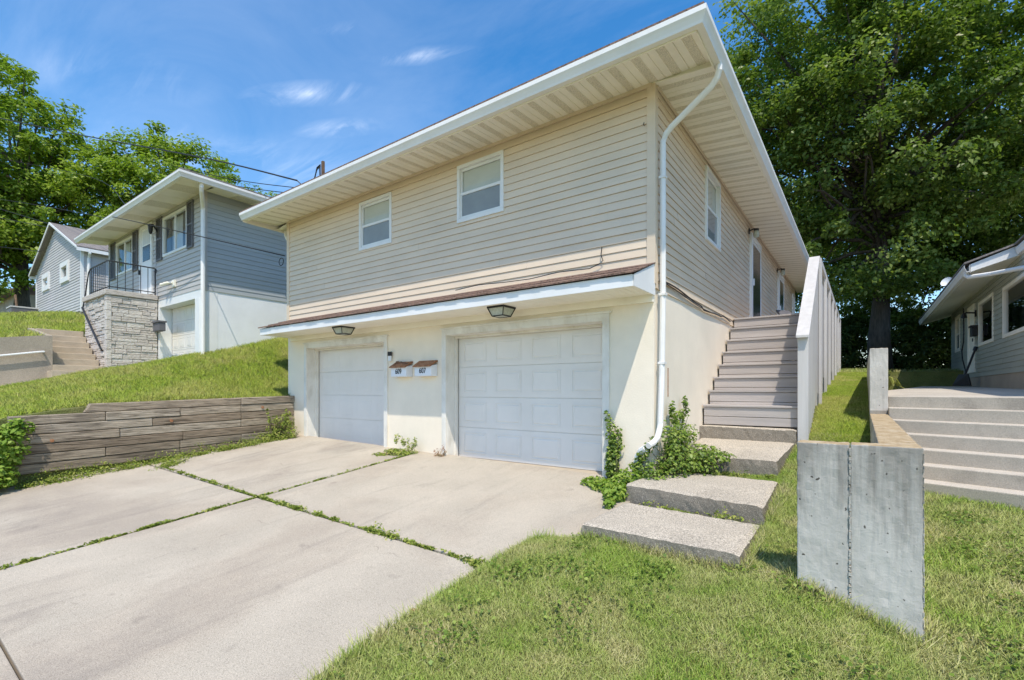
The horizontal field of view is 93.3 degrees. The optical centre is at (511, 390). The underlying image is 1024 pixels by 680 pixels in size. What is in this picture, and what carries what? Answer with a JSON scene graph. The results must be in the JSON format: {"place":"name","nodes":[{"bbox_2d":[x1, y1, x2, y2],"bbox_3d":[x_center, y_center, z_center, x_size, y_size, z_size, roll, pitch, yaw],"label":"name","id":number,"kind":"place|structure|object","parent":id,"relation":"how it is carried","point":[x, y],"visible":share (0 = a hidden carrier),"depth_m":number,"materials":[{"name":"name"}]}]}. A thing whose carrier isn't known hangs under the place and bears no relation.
{"place":"outdoors","nodes":[
{"label":"outdoors","id":0,"kind":"place"},
{"bbox_2d":[0,337,289,418],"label":"grass","id":1,"kind":"structure","parent":0,"point":[59,392],"depth_m":10.94,"materials":[{"name":"green plant"}]},
{"bbox_2d":[87,148,281,192],"bbox_3d":[-17.543,-13.241,28.765,34.229,10.339,0.592,0,0,26],"label":"overhead cable","id":2,"kind":"object","parent":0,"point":[239,186],"visible":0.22,"depth_m":27.77,"materials":[{"name":"black rubber"}]},
{"bbox_2d":[86,141,292,187],"bbox_3d":[-17.544,-13.656,28.765,34.230,10.569,0.592,0,0,26],"label":"overhead cable","id":3,"kind":"object","parent":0,"point":[215,175],"visible":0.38,"depth_m":28.75,"materials":[{"name":"black rubber"}]},
{"bbox_2d":[0,435,629,679],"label":"driveway","id":4,"kind":"structure","parent":0,"point":[258,588],"depth_m":4.70,"materials":[{"name":"concrete"}]},
{"bbox_2d":[0,431,774,570],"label":"weeds","id":5,"kind":"object","parent":4,"relation":"on","point":[166,459],"visible":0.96,"depth_m":6.88,"materials":[{"name":"green plant"}]},
{"bbox_2d":[433,444,446,456],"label":"weed clump","id":6,"kind":"object","parent":4,"relation":"on","point":[440,454],"visible":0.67,"depth_m":8.41,"materials":[{"name":"beige plant"}]},
{"bbox_2d":[580,467,641,508],"bbox_3d":[1.325,1.175,5.981,0.765,0.395,1.133,0,0,-7],"label":"creeper","id":7,"kind":"object","parent":4,"relation":"on","point":[612,488],"visible":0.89,"depth_m":6.00,"materials":[{"name":"green plant"}]},
{"bbox_2d":[312,656,394,679],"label":"grass","id":8,"kind":"structure","parent":0,"point":[345,672],"depth_m":2.79,"materials":[{"name":"green plant"}]},
{"bbox_2d":[0,314,1023,679],"bbox_3d":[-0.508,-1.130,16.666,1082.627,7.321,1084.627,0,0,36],"label":"lawn ground","id":9,"kind":"structure","parent":0,"point":[904,380],"depth_m":3.20,"materials":[{"name":"green plant"}]},
{"bbox_2d":[0,281,11,302],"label":"tree","id":10,"kind":"object","parent":9,"relation":"on","point":[4,292],"visible":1,"depth_m":28.07,"materials":[{"name":"green plant"}]},
{"bbox_2d":[14,294,17,305],"bbox_3d":[-24.703,-4.090,24.110,0.787,1.444,0.095,0,0,36],"label":"wooden stake","id":11,"kind":"object","parent":9,"relation":"on","point":[15,298],"visible":0.35,"depth_m":24.21,"materials":[{"name":"brown wood"}]},
{"bbox_2d":[0,418,36,488],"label":"shrub","id":12,"kind":"object","parent":9,"relation":"on","point":[8,454],"visible":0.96,"depth_m":7.40,"materials":[{"name":"green plant"}]},
{"bbox_2d":[6,305,38,312],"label":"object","id":13,"kind":"object","parent":9,"relation":"on","point":[12,308],"visible":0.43,"depth_m":22.22,"materials":[{"name":"grey"}]},
{"bbox_2d":[0,328,52,385],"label":"concrete wall","id":14,"kind":"structure","parent":9,"relation":"on","point":[24,358],"depth_m":13.07,"materials":[{"name":"beige concrete"}]},
{"bbox_2d":[0,283,72,312],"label":"shed","id":15,"kind":"structure","parent":9,"relation":"on","point":[8,300],"depth_m":43.48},
{"bbox_2d":[0,310,84,336],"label":"grass","id":16,"kind":"structure","parent":9,"relation":"on","point":[10,327],"depth_m":17.51,"materials":[{"name":"green plant"}]},
{"bbox_2d":[0,366,116,386],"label":"grass","id":17,"kind":"structure","parent":9,"relation":"on","point":[77,371],"depth_m":12.73,"materials":[{"name":"green plant"}]},
{"bbox_2d":[0,52,129,306],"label":"tree","id":18,"kind":"object","parent":9,"relation":"on","point":[24,184],"visible":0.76,"depth_m":30.53,"materials":[{"name":"green plant"}]},
{"bbox_2d":[28,222,108,314],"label":"gabled cottage","id":19,"kind":"structure","parent":9,"relation":"on","point":[62,259],"depth_m":21.82,"materials":[{"name":"grey"}]},
{"bbox_2d":[2,218,45,226],"bbox_3d":[-28.035,-9.421,26.363,14.527,3.573,0.034,0,0,30],"label":"overhead cable","id":20,"kind":"object","parent":19,"relation":"attached to","point":[24,222],"visible":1,"depth_m":24.32,"materials":[{"name":"black rubber"}]},
{"bbox_2d":[1,209,47,223],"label":"overhead cable","id":21,"kind":"object","parent":19,"relation":"attached to","point":[25,216],"visible":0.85,"depth_m":24.29,"materials":[{"name":"black rubber"}]},
{"bbox_2d":[42,272,49,291],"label":"window","id":22,"kind":"structure","parent":19,"relation":"in","point":[46,276],"depth_m":23.60,"materials":[{"name":"white paint"}]},
{"bbox_2d":[59,259,74,283],"bbox_3d":[-19.986,-5.300,21.807,1.360,0.920,0.380,0,0,36],"label":"window","id":23,"kind":"structure","parent":19,"relation":"in","point":[65,264],"depth_m":21.64,"materials":[{"name":"white paint"}]},
{"bbox_2d":[36,328,102,377],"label":"porch stairs","id":24,"kind":"structure","parent":9,"relation":"on","point":[72,351],"depth_m":14.54,"materials":[{"name":"beige concrete"}]},
{"bbox_2d":[81,260,157,366],"bbox_3d":[-12.504,-1.920,15.363,2.358,3.860,1.371,0,0,36],"label":"stone porch","id":25,"kind":"object","parent":9,"relation":"on","point":[118,327],"visible":0.75,"depth_m":14.73,"materials":[{"name":"stone"}]},
{"bbox_2d":[6,396,293,475],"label":"timber wall","id":26,"kind":"structure","parent":9,"relation":"on","point":[34,461],"depth_m":8.94,"materials":[{"name":"wood"}]},
{"bbox_2d":[44,120,265,231],"bbox_3d":[-24.485,-10.731,34.276,13.886,14.512,9.966,0,0,12],"label":"tree","id":27,"kind":"object","parent":9,"relation":"on","point":[124,171],"visible":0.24,"depth_m":31.60,"materials":[{"name":"green plant"}]},
{"bbox_2d":[74,167,286,358],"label":"split level house","id":28,"kind":"structure","parent":9,"relation":"on","point":[222,295],"depth_m":14.29,"materials":[{"name":"grey plastic"}]},
{"bbox_2d":[4,159,124,203],"bbox_3d":[-22.149,-10.171,23.321,27.641,9.342,2.724,0,0,34],"label":"overhead cable","id":29,"kind":"object","parent":28,"relation":"attached to","point":[75,173],"visible":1,"depth_m":25.04,"materials":[{"name":"black rubber"}]},
{"bbox_2d":[116,236,131,275],"bbox_3d":[-13.699,-4.735,17.173,1.740,1.170,0.165,0,0,36],"label":"window","id":30,"kind":"structure","parent":28,"relation":"in","point":[123,253],"depth_m":17.32,"materials":[{"name":"white paint"}]},
{"bbox_2d":[1,199,284,255],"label":"overhead cable","id":31,"kind":"object","parent":28,"relation":"attached to","point":[164,228],"visible":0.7,"depth_m":13.20,"materials":[{"name":"black rubber"}]},
{"bbox_2d":[138,222,152,294],"bbox_3d":[-11.987,-4.235,15.840,1.083,2.350,0.150,0,0,36],"label":"door","id":32,"kind":"structure","parent":28,"relation":"in","point":[145,239],"depth_m":15.84,"materials":[{"name":"white paint"}]},
{"bbox_2d":[148,223,156,233],"bbox_3d":[-11.276,-5.058,15.177,0.273,0.336,0.132,0,0,-31],"label":"wall lamp","id":33,"kind":"object","parent":28,"relation":"attached to","point":[150,229],"visible":0.84,"depth_m":15.12,"materials":[{"name":"black metal"}]},
{"bbox_2d":[151,320,166,331],"bbox_3d":[-10.961,-1.945,14.928,1.070,0.310,0.300,0,0,36],"label":"wall mailbox","id":34,"kind":"object","parent":28,"relation":"attached to","point":[159,325],"depth_m":14.63,"materials":[{"name":"grey metal"}]},
{"bbox_2d":[159,280,175,286],"bbox_3d":[-10.347,-3.190,14.495,0.655,0.200,0.177,0,0,20],"label":"flood light","id":35,"kind":"object","parent":28,"relation":"attached to","point":[173,282],"visible":1,"depth_m":14.42,"materials":[{"name":"beige plastic"}]},
{"bbox_2d":[162,206,185,256],"bbox_3d":[-10.075,-4.735,14.540,1.820,1.210,0.165,0,0,36],"label":"window","id":36,"kind":"structure","parent":28,"relation":"in","point":[172,241],"depth_m":14.70,"materials":[{"name":"white glass"}]},
{"bbox_2d":[172,304,194,356],"bbox_3d":[-9.810,-1.688,14.726,2.590,1.805,0.058,0,0,36],"label":"garage door","id":37,"kind":"structure","parent":28,"relation":"in","point":[183,318],"depth_m":14.94,"materials":[{"name":"white metal"}]},
{"bbox_2d":[254,408,296,442],"bbox_3d":[-5.223,0.809,10.727,0.551,0.849,0.866,0,0,36],"label":"weed clump","id":38,"kind":"object","parent":9,"relation":"on","point":[276,432],"visible":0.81,"depth_m":10.81,"materials":[{"name":"green plant"}]},
{"bbox_2d":[372,433,417,456],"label":"weed clump","id":39,"kind":"object","parent":9,"relation":"on","point":[395,451],"visible":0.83,"depth_m":8.72,"materials":[{"name":"green plant"}]},
{"bbox_2d":[239,1,808,479],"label":"duplex house","id":40,"kind":"structure","parent":9,"relation":"on","point":[593,217],"depth_m":7.79,"materials":[{"name":"beige plastic"}]},
{"bbox_2d":[297,161,324,183],"bbox_3d":[-5.175,-4.940,12.388,0.918,1.700,0.112,0,0,24],"label":"service mast","id":41,"kind":"object","parent":40,"relation":"attached to","point":[321,167],"visible":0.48,"depth_m":12.22,"materials":[{"name":"brown metal"}]},
{"bbox_2d":[0,118,296,180],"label":"overhead cable","id":42,"kind":"object","parent":41,"relation":"attached to","point":[162,150],"visible":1,"depth_m":16.08,"materials":[{"name":"black rubber"}]},
{"bbox_2d":[332,326,354,334],"bbox_3d":[-3.322,-1.170,9.527,0.310,0.148,0.310,0,0,36],"label":"ceiling lamp","id":43,"kind":"object","parent":40,"relation":"attached to","point":[342,330],"visible":1,"depth_m":9.45,"materials":[{"name":"glass"}]},
{"bbox_2d":[320,346,383,445],"bbox_3d":[-3.394,0.122,10.499,2.660,2.105,0.056,0,0,36],"label":"garage door","id":44,"kind":"structure","parent":40,"relation":"in","point":[351,379],"depth_m":10.51,"materials":[{"name":"white metal"}]},
{"bbox_2d":[359,192,391,250],"bbox_3d":[-2.697,-3.330,9.629,1.001,0.980,0.110,0,0,36],"label":"window","id":45,"kind":"structure","parent":40,"relation":"in","point":[375,214],"depth_m":9.63,"materials":[{"name":"white glass"}]},
{"bbox_2d":[388,352,391,360],"bbox_3d":[-2.352,-0.650,9.296,0.090,0.180,0.031,0,0,36],"label":"garage keypad","id":46,"kind":"object","parent":40,"relation":"attached to","point":[389,356],"visible":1,"depth_m":9.28,"materials":[{"name":"white paint"}]},
{"bbox_2d":[389,361,412,376],"bbox_3d":[-2.075,-0.400,9.032,0.444,0.300,0.195,0,0,36],"label":"mailbox","id":47,"kind":"object","parent":40,"relation":"attached to","point":[400,369],"visible":1,"depth_m":8.96,"materials":[{"name":"white metal"}]},
{"bbox_2d":[412,360,437,376],"bbox_3d":[-1.557,-0.393,8.656,0.444,0.285,0.195,0,0,36],"label":"mailbox","id":48,"kind":"object","parent":40,"relation":"attached to","point":[426,368],"visible":1,"depth_m":8.58,"materials":[{"name":"white metal"}]},
{"bbox_2d":[457,150,504,223],"bbox_3d":[-0.512,-3.350,8.042,0.999,0.980,0.110,0,0,36],"label":"window","id":49,"kind":"structure","parent":40,"relation":"in","point":[480,181],"depth_m":8.04,"materials":[{"name":"white glass"}]},
{"bbox_2d":[487,304,515,317],"bbox_3d":[-0.158,-1.170,7.229,0.310,0.148,0.310,0,0,36],"label":"ceiling lamp","id":50,"kind":"object","parent":40,"relation":"attached to","point":[501,311],"visible":1,"depth_m":7.15,"materials":[{"name":"glass"}]},
{"bbox_2d":[459,327,601,470],"bbox_3d":[0.245,0.137,7.852,2.940,2.155,0.062,0,0,36],"label":"garage door","id":51,"kind":"structure","parent":40,"relation":"in","point":[536,397],"depth_m":7.74,"materials":[{"name":"white metal"}]},
{"bbox_2d":[604,410,624,478],"bbox_3d":[1.365,0.825,6.534,0.305,1.109,0.200,0,0,36],"label":"creeper","id":52,"kind":"object","parent":40,"relation":"attached to","point":[611,466],"visible":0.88,"depth_m":6.52,"materials":[{"name":"green plant"}]},
{"bbox_2d":[628,395,736,479],"bbox_3d":[2.440,0.656,6.534,1.992,1.166,1.009,0,0,-43],"label":"creeper","id":53,"kind":"object","parent":40,"relation":"attached to","point":[676,461],"visible":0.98,"depth_m":6.34,"materials":[{"name":"green plant"}]},
{"bbox_2d":[704,165,720,251],"bbox_3d":[3.580,-3.225,8.703,0.125,1.270,1.000,0,0,36],"label":"window","id":54,"kind":"structure","parent":40,"relation":"in","point":[712,205],"depth_m":8.79,"materials":[{"name":"white paint"}]},
{"bbox_2d":[749,228,758,237],"bbox_3d":[5.681,-3.690,11.342,0.222,0.240,0.130,0,0,36],"label":"wall lamp","id":55,"kind":"object","parent":40,"relation":"attached to","point":[756,233],"visible":1,"depth_m":11.27,"materials":[{"name":"black metal"}]},
{"bbox_2d":[749,232,761,316],"bbox_3d":[6.107,-2.650,12.126,0.140,2.240,1.470,0,0,36],"label":"door","id":56,"kind":"structure","parent":40,"relation":"in","point":[755,248],"depth_m":11.94,"materials":[{"name":"white paint"}]},
{"bbox_2d":[777,268,784,275],"bbox_3d":[8.396,-3.690,15.080,0.222,0.240,0.130,0,0,36],"label":"wall lamp","id":57,"kind":"object","parent":40,"relation":"attached to","point":[782,271],"visible":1,"depth_m":15.01,"materials":[{"name":"black metal"}]},
{"bbox_2d":[777,271,784,309],"bbox_3d":[8.802,-2.650,15.836,0.140,2.240,1.400,0,0,36],"label":"door","id":58,"kind":"structure","parent":40,"relation":"in","point":[780,281],"depth_m":15.69,"materials":[{"name":"white paint"}]},
{"bbox_2d":[792,293,794,313],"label":"window","id":59,"kind":"structure","parent":40,"relation":"in","point":[793,296],"depth_m":18.93,"materials":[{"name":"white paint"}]},
{"bbox_2d":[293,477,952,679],"bbox_3d":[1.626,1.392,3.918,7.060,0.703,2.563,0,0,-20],"label":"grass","id":60,"kind":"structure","parent":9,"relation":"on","point":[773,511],"depth_m":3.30,"materials":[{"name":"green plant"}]},
{"bbox_2d":[581,503,759,568],"bbox_3d":[1.546,1.394,4.651,1.421,0.253,1.122,0,0,36],"label":"concrete step","id":61,"kind":"object","parent":9,"relation":"on","point":[701,536],"visible":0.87,"depth_m":4.41,"materials":[{"name":"grey concrete"}]},
{"bbox_2d":[322,470,1023,679],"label":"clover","id":62,"kind":"object","parent":9,"relation":"on","point":[792,651],"visible":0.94,"depth_m":3.43,"materials":[{"name":"green plant"}]},
{"bbox_2d":[625,473,777,524],"bbox_3d":[2.280,1.228,5.761,1.538,0.255,1.565,0,0,36],"label":"concrete step","id":63,"kind":"object","parent":9,"relation":"on","point":[746,499],"visible":0.87,"depth_m":5.34,"materials":[{"name":"grey concrete"}]},
{"bbox_2d":[685,438,793,475],"bbox_3d":[3.367,0.964,7.181,1.374,0.378,1.699,0,0,36],"label":"concrete step","id":64,"kind":"object","parent":9,"relation":"on","point":[760,457],"visible":0.62,"depth_m":6.65,"materials":[{"name":"grey concrete"}]},
{"bbox_2d":[696,470,791,483],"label":"grass","id":65,"kind":"structure","parent":9,"relation":"on","point":[771,478],"depth_m":6.22,"materials":[{"name":"green plant"}]},
{"bbox_2d":[699,424,797,444],"bbox_3d":[3.858,0.709,7.879,1.412,0.263,0.604,0,0,36],"label":"concrete step","id":66,"kind":"object","parent":9,"relation":"on","point":[763,433],"visible":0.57,"depth_m":7.63,"materials":[{"name":"grey concrete"}]},
{"bbox_2d":[703,256,840,440],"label":"staircase","id":67,"kind":"structure","parent":9,"relation":"on","point":[808,337],"depth_m":8.48,"materials":[{"name":"white paint"}]},
{"bbox_2d":[743,432,869,573],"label":"grass","id":68,"kind":"structure","parent":9,"relation":"on","point":[785,532],"depth_m":4.47,"materials":[{"name":"green plant"}]},
{"bbox_2d":[809,371,870,442],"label":"grass","id":69,"kind":"structure","parent":9,"relation":"on","point":[843,409],"depth_m":8.15,"materials":[{"name":"green plant"}]},
{"bbox_2d":[777,161,907,318],"bbox_3d":[18.012,-8.236,31.711,14.881,14.319,9.896,0,0,7],"label":"tree","id":70,"kind":"object","parent":9,"relation":"on","point":[797,297],"depth_m":29.73,"materials":[{"name":"green plant"}]},
{"bbox_2d":[797,348,924,642],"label":"retaining wall","id":71,"kind":"structure","parent":9,"relation":"on","point":[863,535],"depth_m":3.19,"materials":[{"name":"concrete"}]},
{"bbox_2d":[710,0,1023,370],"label":"tree","id":72,"kind":"object","parent":9,"relation":"on","point":[809,114],"visible":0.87,"depth_m":17.57,"materials":[{"name":"green plant"}]},
{"bbox_2d":[841,312,900,368],"bbox_3d":[17.577,-2.002,25.952,5.382,4.122,4.488,0,0,36],"label":"bush","id":73,"kind":"object","parent":9,"relation":"on","point":[851,354],"visible":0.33,"depth_m":24.64,"materials":[{"name":"green plant"}]},
{"bbox_2d":[841,299,938,367],"bbox_3d":[22.033,-2.886,28.773,6.609,5.641,5.906,0,0,36],"label":"bush","id":74,"kind":"object","parent":9,"relation":"on","point":[860,357],"visible":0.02,"depth_m":28.16,"materials":[{"name":"green plant"}]},
{"bbox_2d":[861,308,959,371],"bbox_3d":[19.658,-1.922,22.806,3.959,3.990,4.676,0,0,-21],"label":"bush","id":75,"kind":"object","parent":9,"relation":"on","point":[932,347],"visible":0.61,"depth_m":22.37,"materials":[{"name":"green plant"}]},
{"bbox_2d":[836,127,1023,365],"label":"tree","id":76,"kind":"object","parent":9,"relation":"on","point":[896,317],"visible":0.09,"depth_m":24.88,"materials":[{"name":"green plant"}]},
{"bbox_2d":[926,319,962,367],"bbox_3d":[22.749,-2.160,22.710,6.084,4.842,5.131,0,0,36],"label":"bush","id":77,"kind":"object","parent":9,"relation":"on","point":[946,356],"depth_m":23.28,"materials":[{"name":"green plant"}]},
{"bbox_2d":[888,396,1023,510],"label":"concrete stairs","id":78,"kind":"structure","parent":9,"relation":"on","point":[973,447],"depth_m":5.98,"materials":[{"name":"grey concrete"}]},
{"bbox_2d":[918,235,1023,388],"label":"bungalow","id":79,"kind":"object","parent":9,"relation":"on","point":[989,287],"visible":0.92,"depth_m":12.83,"materials":[{"name":"grey"}]},
{"bbox_2d":[941,277,950,285],"bbox_3d":[13.525,-3.271,14.984,0.357,0.479,0.264,0,0,36],"label":"satellite dish","id":80,"kind":"object","parent":79,"relation":"on","point":[945,281],"visible":0.69,"depth_m":15.04,"materials":[{"name":"white paint"}]},
{"bbox_2d":[955,314,960,352],"bbox_3d":[16.502,-2.075,17.843,0.110,1.330,1.100,0,0,36],"label":"window","id":81,"kind":"structure","parent":79,"relation":"in","point":[957,319],"depth_m":18.02,"materials":[{"name":"beige plastic"}]},
{"bbox_2d":[961,310,976,317],"bbox_3d":[14.180,-2.360,15.019,0.359,0.220,0.158,0,0,36],"label":"wall lamp","id":82,"kind":"object","parent":79,"relation":"attached to","point":[963,315],"visible":1,"depth_m":15.00,"materials":[{"name":"black metal"}]},
{"bbox_2d":[967,303,976,372],"bbox_3d":[14.832,-1.645,15.595,0.080,2.150,1.200,0,0,36],"label":"door","id":83,"kind":"structure","parent":79,"relation":"in","point":[970,317],"depth_m":15.82,"materials":[{"name":"beige plastic"}]},
{"bbox_2d":[968,325,977,336],"bbox_3d":[14.180,-1.815,14.858,0.170,0.330,0.420,0,0,36],"label":"wall mailbox","id":84,"kind":"object","parent":79,"relation":"attached to","point":[973,330],"depth_m":14.72,"materials":[{"name":"black metal"}]},
{"bbox_2d":[978,292,1008,346],"bbox_3d":[13.631,-1.970,13.699,0.335,1.320,2.020,0,0,36],"label":"window","id":85,"kind":"structure","parent":79,"relation":"in","point":[989,297],"depth_m":13.94,"materials":[{"name":"beige plastic"}]},
{"bbox_2d":[1002,272,1023,338],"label":"window","id":86,"kind":"structure","parent":79,"relation":"in","point":[1005,333],"depth_m":11.82,"materials":[{"name":"beige plastic"}]},
{"bbox_2d":[927,38,1023,254],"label":"tree","id":87,"kind":"object","parent":9,"relation":"on","point":[1002,236],"visible":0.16,"depth_m":19.59,"materials":[{"name":"green plant"}]},
{"bbox_2d":[0,0,1023,364],"label":"sky","id":88,"kind":"structure","parent":0,"point":[285,88],"materials":[{"name":"blue"}]},
{"bbox_2d":[776,310,791,314],"bbox_3d":[7.916,-1.898,13.626,0.501,0.844,0.980,0,0,-7],"label":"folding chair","id":89,"kind":"object","parent":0,"point":[780,312],"visible":0.33,"depth_m":13.95,"materials":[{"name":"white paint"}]},
{"bbox_2d":[781,367,960,373],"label":"grass","id":90,"kind":"structure","parent":0,"point":[859,369],"depth_m":17.22,"materials":[{"name":"green plant"}]},
{"bbox_2d":[888,386,1023,396],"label":"patio","id":91,"kind":"structure","parent":0,"point":[946,391],"depth_m":9.10,"materials":[{"name":"concrete"}]},
{"bbox_2d":[888,377,903,389],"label":"lily clump","id":92,"kind":"object","parent":91,"relation":"on","point":[892,381],"visible":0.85,"depth_m":12.17,"materials":[{"name":"green plant"}]},
{"bbox_2d":[952,346,977,385],"bbox_3d":[14.001,-0.733,14.867,0.396,1.205,0.633,0,0,0],"label":"snow shovel","id":93,"kind":"object","parent":91,"relation":"on","point":[963,379],"visible":1,"depth_m":14.78,"materials":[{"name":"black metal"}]},
{"bbox_2d":[923,490,1023,679],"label":"grass","id":94,"kind":"structure","parent":0,"point":[1002,511],"depth_m":3.69,"materials":[{"name":"green plant"}]}
]}

